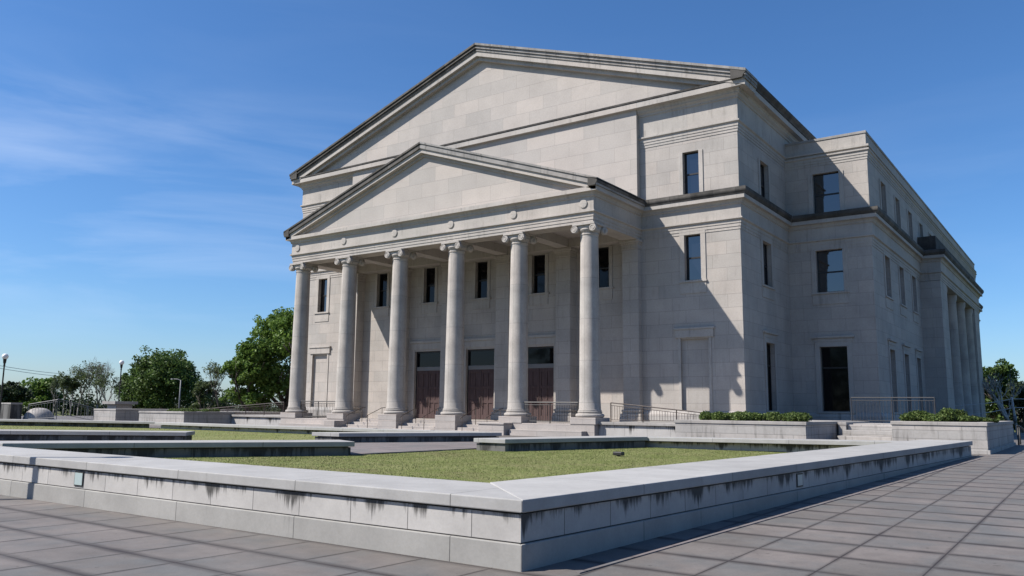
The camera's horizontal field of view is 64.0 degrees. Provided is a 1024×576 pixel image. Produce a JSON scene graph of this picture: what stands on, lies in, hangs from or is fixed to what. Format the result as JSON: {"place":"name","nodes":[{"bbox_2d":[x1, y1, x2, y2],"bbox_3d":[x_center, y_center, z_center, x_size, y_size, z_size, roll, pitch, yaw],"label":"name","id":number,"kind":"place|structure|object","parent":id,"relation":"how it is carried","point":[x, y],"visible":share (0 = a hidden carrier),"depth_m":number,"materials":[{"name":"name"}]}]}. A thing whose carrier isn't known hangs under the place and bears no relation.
{"place":"outdoors","nodes":[
{"label":"outdoors","id":0,"kind":"place"},
{"bbox_2d":[0,425,317,439],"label":"lawn","id":1,"kind":"structure","parent":0,"point":[215,435],"depth_m":38.30,"materials":[{"name":"green plant"}]},
{"bbox_2d":[350,442,476,454],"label":"path","id":2,"kind":"structure","parent":0,"point":[363,448],"depth_m":26.07,"materials":[{"name":"grey concrete"}]},
{"bbox_2d":[158,447,789,482],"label":"lawn","id":3,"kind":"structure","parent":0,"point":[476,465],"depth_m":19.56,"materials":[{"name":"green plant"}]},
{"bbox_2d":[474,436,647,451],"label":"wall","id":4,"kind":"structure","parent":3,"relation":"on","point":[506,444],"depth_m":25.99,"materials":[{"name":"stone"}]},
{"bbox_2d":[613,451,623,456],"bbox_3d":[2.947,4.600,22.650,0.280,0.150,0.180,-5,-10,35],"label":"floodlight","id":5,"kind":"object","parent":3,"relation":"on","point":[619,454],"visible":0.96,"depth_m":22.57,"materials":[{"name":"black metal"}]},
{"bbox_2d":[0,416,1023,575],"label":"plaza pavement","id":6,"kind":"structure","parent":0,"point":[966,519],"depth_m":9.65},
{"bbox_2d":[23,408,56,419],"bbox_3d":[-35.324,9.650,61.190,2.600,1.400,2.600,-5,-10,35],"label":"stone mound","id":7,"kind":"object","parent":6,"relation":"on","point":[39,412],"visible":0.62,"depth_m":60.60,"materials":[{"name":"grey stone"}]},
{"bbox_2d":[27,399,57,418],"bbox_3d":[-32.816,8.510,57.319,2.065,1.474,0.056,1,-8,0],"label":"railing","id":8,"kind":"object","parent":6,"relation":"on","point":[41,407],"visible":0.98,"depth_m":57.32,"materials":[{"name":"grey metal"}]},
{"bbox_2d":[56,399,93,419],"bbox_3d":[-31.027,8.701,58.305,0.056,1.624,2.591,-6,-11,38],"label":"railing","id":9,"kind":"object","parent":6,"relation":"on","point":[77,410],"visible":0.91,"depth_m":58.35,"materials":[{"name":"grey metal"}]},
{"bbox_2d":[0,446,521,571],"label":"wall","id":10,"kind":"structure","parent":6,"relation":"on","point":[472,523],"depth_m":10.36,"materials":[{"name":"stone"}]},
{"bbox_2d":[230,415,326,424],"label":"terrace wall","id":11,"kind":"structure","parent":6,"relation":"on","point":[258,419],"depth_m":51.42,"materials":[{"name":"grey stone"}]},
{"bbox_2d":[200,402,283,414],"bbox_3d":[-17.776,7.798,52.950,9.250,0.924,0.056,-5,-10,35],"label":"railing","id":12,"kind":"object","parent":11,"relation":"on","point":[245,413],"visible":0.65,"depth_m":51.94,"materials":[{"name":"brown metal"}]},
{"bbox_2d":[460,408,478,424],"bbox_3d":[-2.148,6.725,41.605,0.034,1.257,1.512,-5,-10,35],"label":"stair handrail","id":13,"kind":"object","parent":6,"relation":"on","point":[469,412],"visible":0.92,"depth_m":41.97,"materials":[{"name":"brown metal"}]},
{"bbox_2d":[279,43,985,436],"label":"courthouse","id":14,"kind":"structure","parent":6,"relation":"on","point":[485,231],"depth_m":44.70,"materials":[{"name":"stone"}]},
{"bbox_2d":[300,401,334,417],"bbox_3d":[-11.457,7.192,48.465,3.139,1.024,0.056,-5,-10,35],"label":"railing","id":15,"kind":"object","parent":14,"relation":"on","point":[318,403],"visible":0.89,"depth_m":48.51,"materials":[{"name":"black metal"}]},
{"bbox_2d":[308,346,330,407],"bbox_3d":[-13.061,6.318,55.727,2.130,4.670,0.450,-5,-10,35],"label":"blind doorway","id":16,"kind":"structure","parent":14,"relation":"in","point":[320,380],"depth_m":55.84,"materials":[{"name":"stone"}]},
{"bbox_2d":[314,276,329,321],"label":"window","id":17,"kind":"structure","parent":14,"relation":"in","point":[322,316],"depth_m":56.66,"materials":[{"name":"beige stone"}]},
{"bbox_2d":[372,272,389,316],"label":"window","id":18,"kind":"structure","parent":14,"relation":"in","point":[383,309],"depth_m":53.84,"materials":[{"name":"glass"}]},
{"bbox_2d":[415,351,439,417],"bbox_3d":[-5.140,5.970,50.586,2.100,4.120,0.216,-5,-10,35],"label":"door","id":19,"kind":"structure","parent":14,"relation":"in","point":[428,362],"depth_m":50.64,"materials":[{"name":"brown wood"}]},
{"bbox_2d":[419,266,437,313],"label":"window","id":20,"kind":"structure","parent":14,"relation":"in","point":[430,306],"depth_m":51.51,"materials":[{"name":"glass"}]},
{"bbox_2d":[470,260,490,309],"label":"window","id":21,"kind":"structure","parent":14,"relation":"in","point":[482,301],"depth_m":49.17,"materials":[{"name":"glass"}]},
{"bbox_2d":[467,349,493,418],"bbox_3d":[-1.801,5.660,48.247,2.100,4.120,0.216,-5,-10,35],"label":"door","id":22,"kind":"structure","parent":14,"relation":"in","point":[480,374],"depth_m":48.27,"materials":[{"name":"brown wood"}]},
{"bbox_2d":[528,253,549,304],"bbox_3d":[1.575,-0.468,46.732,1.500,2.890,0.410,-5,-10,35],"label":"window","id":23,"kind":"structure","parent":14,"relation":"in","point":[540,295],"depth_m":46.82,"materials":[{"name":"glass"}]},
{"bbox_2d":[528,346,553,420],"bbox_3d":[1.539,5.350,45.908,2.100,4.120,0.216,-5,-10,35],"label":"door","id":24,"kind":"structure","parent":14,"relation":"in","point":[540,359],"depth_m":45.86,"materials":[{"name":"brown wood"}]},
{"bbox_2d":[524,402,577,423],"bbox_3d":[1.819,5.958,39.167,3.139,1.024,0.056,-5,-10,35],"label":"railing","id":25,"kind":"object","parent":14,"relation":"on","point":[550,421],"visible":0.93,"depth_m":39.13,"materials":[{"name":"black metal"}]},
{"bbox_2d":[598,246,613,299],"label":"window","id":26,"kind":"structure","parent":14,"relation":"in","point":[606,287],"depth_m":44.40,"materials":[{"name":"black glass"}]},
{"bbox_2d":[678,149,703,194],"bbox_3d":[9.179,-5.838,41.797,1.300,2.270,0.355,-5,-10,35],"label":"window","id":27,"kind":"structure","parent":14,"relation":"in","point":[693,161],"depth_m":41.90,"materials":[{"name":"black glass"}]},
{"bbox_2d":[679,230,706,293],"bbox_3d":[9.114,-1.326,41.105,1.460,3.240,0.410,-5,-10,35],"label":"window","id":28,"kind":"structure","parent":14,"relation":"in","point":[696,282],"depth_m":41.16,"materials":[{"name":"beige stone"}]},
{"bbox_2d":[673,326,714,411],"bbox_3d":[9.032,4.264,40.254,2.130,4.670,0.450,-5,-10,35],"label":"blind doorway","id":29,"kind":"structure","parent":14,"relation":"in","point":[696,353],"depth_m":40.33,"materials":[{"name":"stone"}]},
{"bbox_2d":[758,158,770,201],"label":"window","id":30,"kind":"structure","parent":14,"relation":"in","point":[760,167],"depth_m":43.92,"materials":[{"name":"black glass"}]},
{"bbox_2d":[760,236,775,300],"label":"window","id":31,"kind":"structure","parent":14,"relation":"in","point":[767,291],"depth_m":43.06,"materials":[{"name":"grey stone"}]},
{"bbox_2d":[763,330,779,412],"bbox_3d":[13.183,4.309,41.988,0.460,4.120,2.150,-5,-10,35],"label":"window","id":32,"kind":"structure","parent":14,"relation":"in","point":[769,337],"depth_m":42.32,"materials":[{"name":"grey stone"}]},
{"bbox_2d":[807,170,844,213],"bbox_3d":[17.373,-5.236,45.253,1.900,2.270,0.355,-5,-10,35],"label":"window","id":33,"kind":"structure","parent":14,"relation":"in","point":[829,187],"depth_m":45.37,"materials":[{"name":"black glass"}]},
{"bbox_2d":[810,245,849,304],"bbox_3d":[17.308,-0.724,44.561,2.000,3.240,0.410,-5,-10,35],"label":"window","id":34,"kind":"structure","parent":14,"relation":"in","point":[832,265],"depth_m":44.61,"materials":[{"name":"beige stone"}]},
{"bbox_2d":[811,335,855,413],"bbox_3d":[17.235,4.614,43.748,2.200,4.120,0.460,-5,-10,35],"label":"window","id":35,"kind":"structure","parent":14,"relation":"in","point":[837,362],"depth_m":43.85,"materials":[{"name":"black glass"}]},
{"bbox_2d":[879,179,887,214],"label":"window","id":36,"kind":"structure","parent":14,"relation":"in","point":[879,179],"depth_m":47.39,"materials":[{"name":"grey stone"}]},
{"bbox_2d":[883,251,893,309],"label":"window","id":37,"kind":"structure","parent":14,"relation":"in","point":[889,300],"depth_m":46.00,"materials":[{"name":"grey stone"}]},
{"bbox_2d":[887,338,900,413],"bbox_3d":[21.127,4.918,45.476,0.350,4.110,2.140,-5,-10,35],"label":"window","id":38,"kind":"structure","parent":14,"relation":"in","point":[891,342],"depth_m":45.54,"materials":[{"name":"grey stone"}]},
{"bbox_2d":[894,195,901,227],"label":"window","id":39,"kind":"structure","parent":14,"relation":"in","point":[894,195],"depth_m":50.74,"materials":[{"name":"grey stone"}]},
{"bbox_2d":[898,263,907,317],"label":"window","id":40,"kind":"structure","parent":14,"relation":"in","point":[903,308],"depth_m":49.33,"materials":[{"name":"grey stone"}]},
{"bbox_2d":[902,344,912,412],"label":"window","id":41,"kind":"structure","parent":14,"relation":"in","point":[906,348],"depth_m":48.75,"materials":[{"name":"grey stone"}]},
{"bbox_2d":[906,209,913,239],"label":"window","id":42,"kind":"structure","parent":14,"relation":"in","point":[906,209],"depth_m":54.10,"materials":[{"name":"grey stone"}]},
{"bbox_2d":[910,273,919,323],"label":"window","id":43,"kind":"structure","parent":14,"relation":"in","point":[915,314],"depth_m":52.74,"materials":[{"name":"grey stone"}]},
{"bbox_2d":[915,348,924,410],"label":"window","id":44,"kind":"structure","parent":14,"relation":"in","point":[918,354],"depth_m":52.26,"materials":[{"name":"grey stone"}]},
{"bbox_2d":[918,221,923,236],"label":"window","id":45,"kind":"structure","parent":14,"relation":"in","point":[918,221],"depth_m":56.45,"materials":[{"name":"grey stone"}]},
{"bbox_2d":[598,421,674,436],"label":"terrace wall","id":46,"kind":"structure","parent":6,"relation":"on","point":[645,428],"depth_m":36.37,"materials":[{"name":"grey stone"}]},
{"bbox_2d":[610,402,700,422],"bbox_3d":[6.473,5.470,35.978,4.870,0.894,0.056,-5,-10,35],"label":"railing","id":47,"kind":"object","parent":46,"relation":"on","point":[643,420],"visible":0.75,"depth_m":36.29,"materials":[{"name":"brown metal"}]},
{"bbox_2d":[490,439,972,571],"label":"wall","id":48,"kind":"structure","parent":6,"relation":"on","point":[568,517],"depth_m":11.08,"materials":[{"name":"stone"}]},
{"bbox_2d":[639,436,901,451],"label":"wall","id":49,"kind":"structure","parent":6,"relation":"on","point":[762,444],"depth_m":26.44,"materials":[{"name":"stone"}]},
{"bbox_2d":[575,459,978,573],"bbox_3d":[6.986,3.852,15.728,0.050,0.374,19.957,-6,-11,39],"label":"kerb strip","id":50,"kind":"object","parent":6,"relation":"on","point":[652,551],"visible":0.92,"depth_m":10.75,"materials":[{"name":"grey stone"}]},
{"bbox_2d":[838,421,868,435],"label":"terrace wall","id":51,"kind":"structure","parent":6,"relation":"on","point":[842,426],"depth_m":32.04,"materials":[{"name":"stone"}]},
{"bbox_2d":[837,424,892,440],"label":"terrace steps","id":52,"kind":"structure","parent":6,"relation":"on","point":[867,432],"depth_m":30.98,"materials":[{"name":"stone"}]},
{"bbox_2d":[852,423,890,424],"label":"terrace wall","id":53,"kind":"structure","parent":6,"relation":"on","point":[871,423],"depth_m":32.61,"materials":[{"name":"stone"}]},
{"bbox_2d":[850,397,935,420],"bbox_3d":[15.765,5.069,33.983,3.250,1.084,0.056,-5,-10,35],"label":"railing","id":54,"kind":"object","parent":53,"relation":"on","point":[891,400],"visible":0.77,"depth_m":34.06,"materials":[{"name":"grey metal"}]},
{"bbox_2d":[890,421,1015,453],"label":"terrace wall","id":55,"kind":"structure","parent":6,"relation":"on","point":[989,437],"depth_m":26.57,"materials":[{"name":"stone"}]},
{"bbox_2d":[899,410,943,421],"bbox_3d":[13.676,4.309,27.330,1.391,0.522,1.011,-5,-10,35],"label":"hedge","id":56,"kind":"object","parent":55,"relation":"on","point":[917,415],"visible":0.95,"depth_m":27.30,"materials":[{"name":"green plant"}]},
{"bbox_2d":[936,408,973,421],"bbox_3d":[14.644,4.268,27.258,1.129,0.592,1.364,-2,-9,20],"label":"hedge","id":57,"kind":"object","parent":55,"relation":"on","point":[952,415],"visible":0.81,"depth_m":26.87,"materials":[{"name":"green plant"}]},
{"bbox_2d":[971,415,999,422],"bbox_3d":[15.735,4.433,27.471,0.896,0.353,2.365,-7,-12,43],"label":"hedge","id":58,"kind":"object","parent":55,"relation":"on","point":[980,419],"visible":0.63,"depth_m":27.42,"materials":[{"name":"green plant"}]},
{"bbox_2d":[0,0,1023,409],"label":"sky","id":59,"kind":"structure","parent":0,"point":[149,149],"materials":[{"name":"blue"}]},
{"bbox_2d":[23,406,1015,432],"bbox_3d":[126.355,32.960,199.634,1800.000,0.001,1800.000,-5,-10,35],"label":"ground","id":60,"kind":"structure","parent":0,"point":[82,415],"depth_m":165.93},
{"bbox_2d":[0,381,35,402],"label":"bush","id":61,"kind":"object","parent":60,"relation":"on","point":[13,392],"visible":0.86,"depth_m":116.40,"materials":[{"name":"green plant"}]},
{"bbox_2d":[19,376,70,409],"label":"round tree","id":62,"kind":"object","parent":60,"relation":"on","point":[39,386],"visible":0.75,"depth_m":122.97,"materials":[{"name":"green plant"}]},
{"bbox_2d":[47,381,61,414],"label":"bare tree","id":63,"kind":"object","parent":60,"relation":"on","point":[55,385],"visible":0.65,"depth_m":121.16,"materials":[{"name":"grey plant"}]},
{"bbox_2d":[50,371,72,415],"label":"bare tree","id":64,"kind":"object","parent":60,"relation":"on","point":[57,378],"visible":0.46,"depth_m":114.51,"materials":[{"name":"grey plant"}]},
{"bbox_2d":[58,375,80,415],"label":"bare tree","id":65,"kind":"object","parent":60,"relation":"on","point":[72,386],"visible":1,"depth_m":109.42,"materials":[{"name":"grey plant"}]},
{"bbox_2d":[73,371,95,415],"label":"bare tree","id":66,"kind":"object","parent":60,"relation":"on","point":[81,377],"visible":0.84,"depth_m":110.80,"materials":[{"name":"grey plant"}]},
{"bbox_2d":[69,360,106,415],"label":"bare tree","id":67,"kind":"object","parent":60,"relation":"on","point":[78,367],"visible":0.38,"depth_m":113.62,"materials":[{"name":"grey plant"}]},
{"bbox_2d":[81,356,114,408],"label":"bare tree","id":68,"kind":"object","parent":60,"relation":"on","point":[102,369],"visible":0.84,"depth_m":110.50,"materials":[{"name":"grey plant"}]},
{"bbox_2d":[90,371,114,400],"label":"bare tree","id":69,"kind":"object","parent":60,"relation":"on","point":[100,381],"visible":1,"depth_m":106.40,"materials":[{"name":"grey plant"}]},
{"bbox_2d":[83,367,122,408],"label":"bare tree","id":70,"kind":"object","parent":60,"relation":"on","point":[100,371],"visible":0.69,"depth_m":111.95,"materials":[{"name":"grey plant"}]},
{"bbox_2d":[102,401,137,408],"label":"lamp pedestal","id":71,"kind":"object","parent":60,"relation":"on","point":[119,404],"visible":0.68,"depth_m":68.20,"materials":[{"name":"stone"}]},
{"bbox_2d":[118,360,123,400],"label":"lamp post","id":72,"kind":"object","parent":71,"relation":"on","point":[121,362],"visible":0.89,"depth_m":69.58,"materials":[{"name":"black metal"}]},
{"bbox_2d":[112,368,146,408],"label":"oak tree","id":73,"kind":"object","parent":60,"relation":"on","point":[135,406],"visible":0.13,"depth_m":119.15,"materials":[{"name":"green plant"}]},
{"bbox_2d":[22,387,282,415],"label":"thicket","id":74,"kind":"object","parent":60,"relation":"on","point":[226,404],"visible":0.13,"depth_m":125.53,"materials":[{"name":"green plant"}]},
{"bbox_2d":[27,387,284,412],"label":"thicket","id":75,"kind":"object","parent":60,"relation":"on","point":[120,398],"visible":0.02,"depth_m":188.08,"materials":[{"name":"green plant"}]},
{"bbox_2d":[116,345,211,408],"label":"oak tree","id":76,"kind":"object","parent":60,"relation":"on","point":[155,385],"visible":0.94,"depth_m":114.68,"materials":[{"name":"green plant"}]},
{"bbox_2d":[171,378,180,407],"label":"street light","id":77,"kind":"object","parent":60,"relation":"on","point":[179,392],"visible":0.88,"depth_m":94.17,"materials":[{"name":"grey metal"}]},
{"bbox_2d":[188,380,219,408],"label":"young tree","id":78,"kind":"object","parent":60,"relation":"on","point":[204,396],"visible":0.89,"depth_m":110.31,"materials":[{"name":"green plant"}]},
{"bbox_2d":[201,359,227,408],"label":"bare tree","id":79,"kind":"object","parent":60,"relation":"on","point":[215,371],"visible":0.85,"depth_m":94.67,"materials":[{"name":"green plant"}]},
{"bbox_2d":[218,337,290,410],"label":"ash tree","id":80,"kind":"object","parent":60,"relation":"on","point":[240,371],"visible":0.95,"depth_m":78.37,"materials":[{"name":"green plant"}]},
{"bbox_2d":[234,306,293,411],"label":"ash tree","id":81,"kind":"object","parent":60,"relation":"on","point":[274,332],"visible":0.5,"depth_m":80.41,"materials":[{"name":"green plant"}]},
{"bbox_2d":[982,370,1010,420],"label":"bare tree","id":82,"kind":"object","parent":60,"relation":"on","point":[1000,405],"visible":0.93,"depth_m":69.83,"materials":[{"name":"grey plant"}]},
{"bbox_2d":[982,358,1019,419],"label":"dark evergreen tree","id":83,"kind":"object","parent":60,"relation":"on","point":[1005,368],"visible":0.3,"depth_m":89.79,"materials":[{"name":"green plant"}]},
{"bbox_2d":[986,406,1020,429],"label":"thicket","id":84,"kind":"object","parent":60,"relation":"on","point":[1010,417],"visible":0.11,"depth_m":107.22,"materials":[{"name":"green plant"}]},
{"bbox_2d":[984,373,1023,432],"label":"bare tree","id":85,"kind":"object","parent":60,"relation":"on","point":[1005,395],"visible":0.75,"depth_m":74.07,"materials":[{"name":"grey plant"}]},
{"bbox_2d":[997,380,1023,432],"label":"dark evergreen tree","id":86,"kind":"object","parent":60,"relation":"on","point":[1018,399],"visible":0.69,"depth_m":86.75,"materials":[{"name":"green plant"}]},
{"bbox_2d":[1011,397,1016,432],"bbox_3d":[37.593,9.870,61.221,0.415,3.462,0.314,-5,-10,35],"label":"utility pole","id":87,"kind":"object","parent":60,"relation":"on","point":[1014,415],"visible":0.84,"depth_m":61.26,"materials":[{"name":"brown wood"}]},
{"bbox_2d":[955,399,1010,405],"bbox_3d":[34.200,8.290,59.514,7.840,0.653,0.051,6,-10,-31],"label":"cable","id":88,"kind":"object","parent":87,"relation":"attached to","point":[982,403],"visible":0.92,"depth_m":59.39,"materials":[{"name":"black metal"}]},
{"bbox_2d":[969,407,1012,414],"bbox_3d":[34.201,8.957,59.410,7.848,0.703,0.051,6,-10,-31],"label":"cable","id":89,"kind":"object","parent":87,"relation":"attached to","point":[991,411],"visible":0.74,"depth_m":59.83,"materials":[{"name":"black metal"}]},
{"bbox_2d":[1016,425,1023,444],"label":"stair handrail","id":90,"kind":"object","parent":60,"relation":"on","point":[1019,433],"visible":0.77,"depth_m":34.41,"materials":[{"name":"black metal"}]},
{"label":"inner pavement","id":91,"kind":"structure","parent":0,"visible":0},
{"bbox_2d":[0,353,8,411],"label":"lamp post","id":92,"kind":"object","parent":91,"relation":"on","point":[5,356],"visible":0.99,"depth_m":54.68,"materials":[{"name":"black metal"}]},
{"bbox_2d":[0,403,22,418],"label":"terrace wall","id":93,"kind":"structure","parent":91,"relation":"on","point":[11,410],"depth_m":59.91,"materials":[{"name":"stone"}]},
{"bbox_2d":[0,419,154,427],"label":"wall","id":94,"kind":"structure","parent":91,"relation":"on","point":[79,423],"depth_m":46.90,"materials":[{"name":"stone"}]},
{"bbox_2d":[0,429,194,440],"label":"wall","id":95,"kind":"structure","parent":91,"relation":"on","point":[55,435],"depth_m":27.76,"materials":[{"name":"stone"}]},
{"bbox_2d":[94,409,238,420],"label":"terrace wall","id":96,"kind":"structure","parent":91,"relation":"on","point":[117,414],"depth_m":55.31,"materials":[{"name":"stone"}]},
{"bbox_2d":[0,440,354,457],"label":"wall","id":97,"kind":"structure","parent":91,"relation":"on","point":[199,448],"depth_m":20.29,"materials":[{"name":"stone"}]},
{"bbox_2d":[139,411,285,424],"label":"terrace wall","id":98,"kind":"structure","parent":91,"relation":"on","point":[222,417],"depth_m":51.63,"materials":[{"name":"stone"}]},
{"bbox_2d":[167,408,219,411],"bbox_3d":[-20.914,7.965,53.312,5.448,0.366,2.940,-7,-11,41],"label":"hedge","id":99,"kind":"object","parent":98,"relation":"on","point":[196,409],"visible":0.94,"depth_m":52.28,"materials":[{"name":"green plant"}]},
{"bbox_2d":[155,422,474,433],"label":"wall","id":100,"kind":"structure","parent":91,"relation":"on","point":[250,428],"depth_m":39.90,"materials":[{"name":"stone"}]},
{"bbox_2d":[312,432,501,442],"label":"wall","id":101,"kind":"structure","parent":91,"relation":"on","point":[357,437],"depth_m":29.92,"materials":[{"name":"stone"}]},
{"bbox_2d":[674,420,855,439],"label":"terrace wall","id":102,"kind":"structure","parent":91,"relation":"on","point":[819,429],"depth_m":30.27,"materials":[{"name":"stone"}]},
{"bbox_2d":[698,410,812,421],"bbox_3d":[9.147,4.875,30.862,4.459,0.516,1.422,-5,-10,35],"label":"hedge","id":103,"kind":"object","parent":102,"relation":"on","point":[792,416],"visible":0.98,"depth_m":30.55,"materials":[{"name":"green plant"}]}
]}

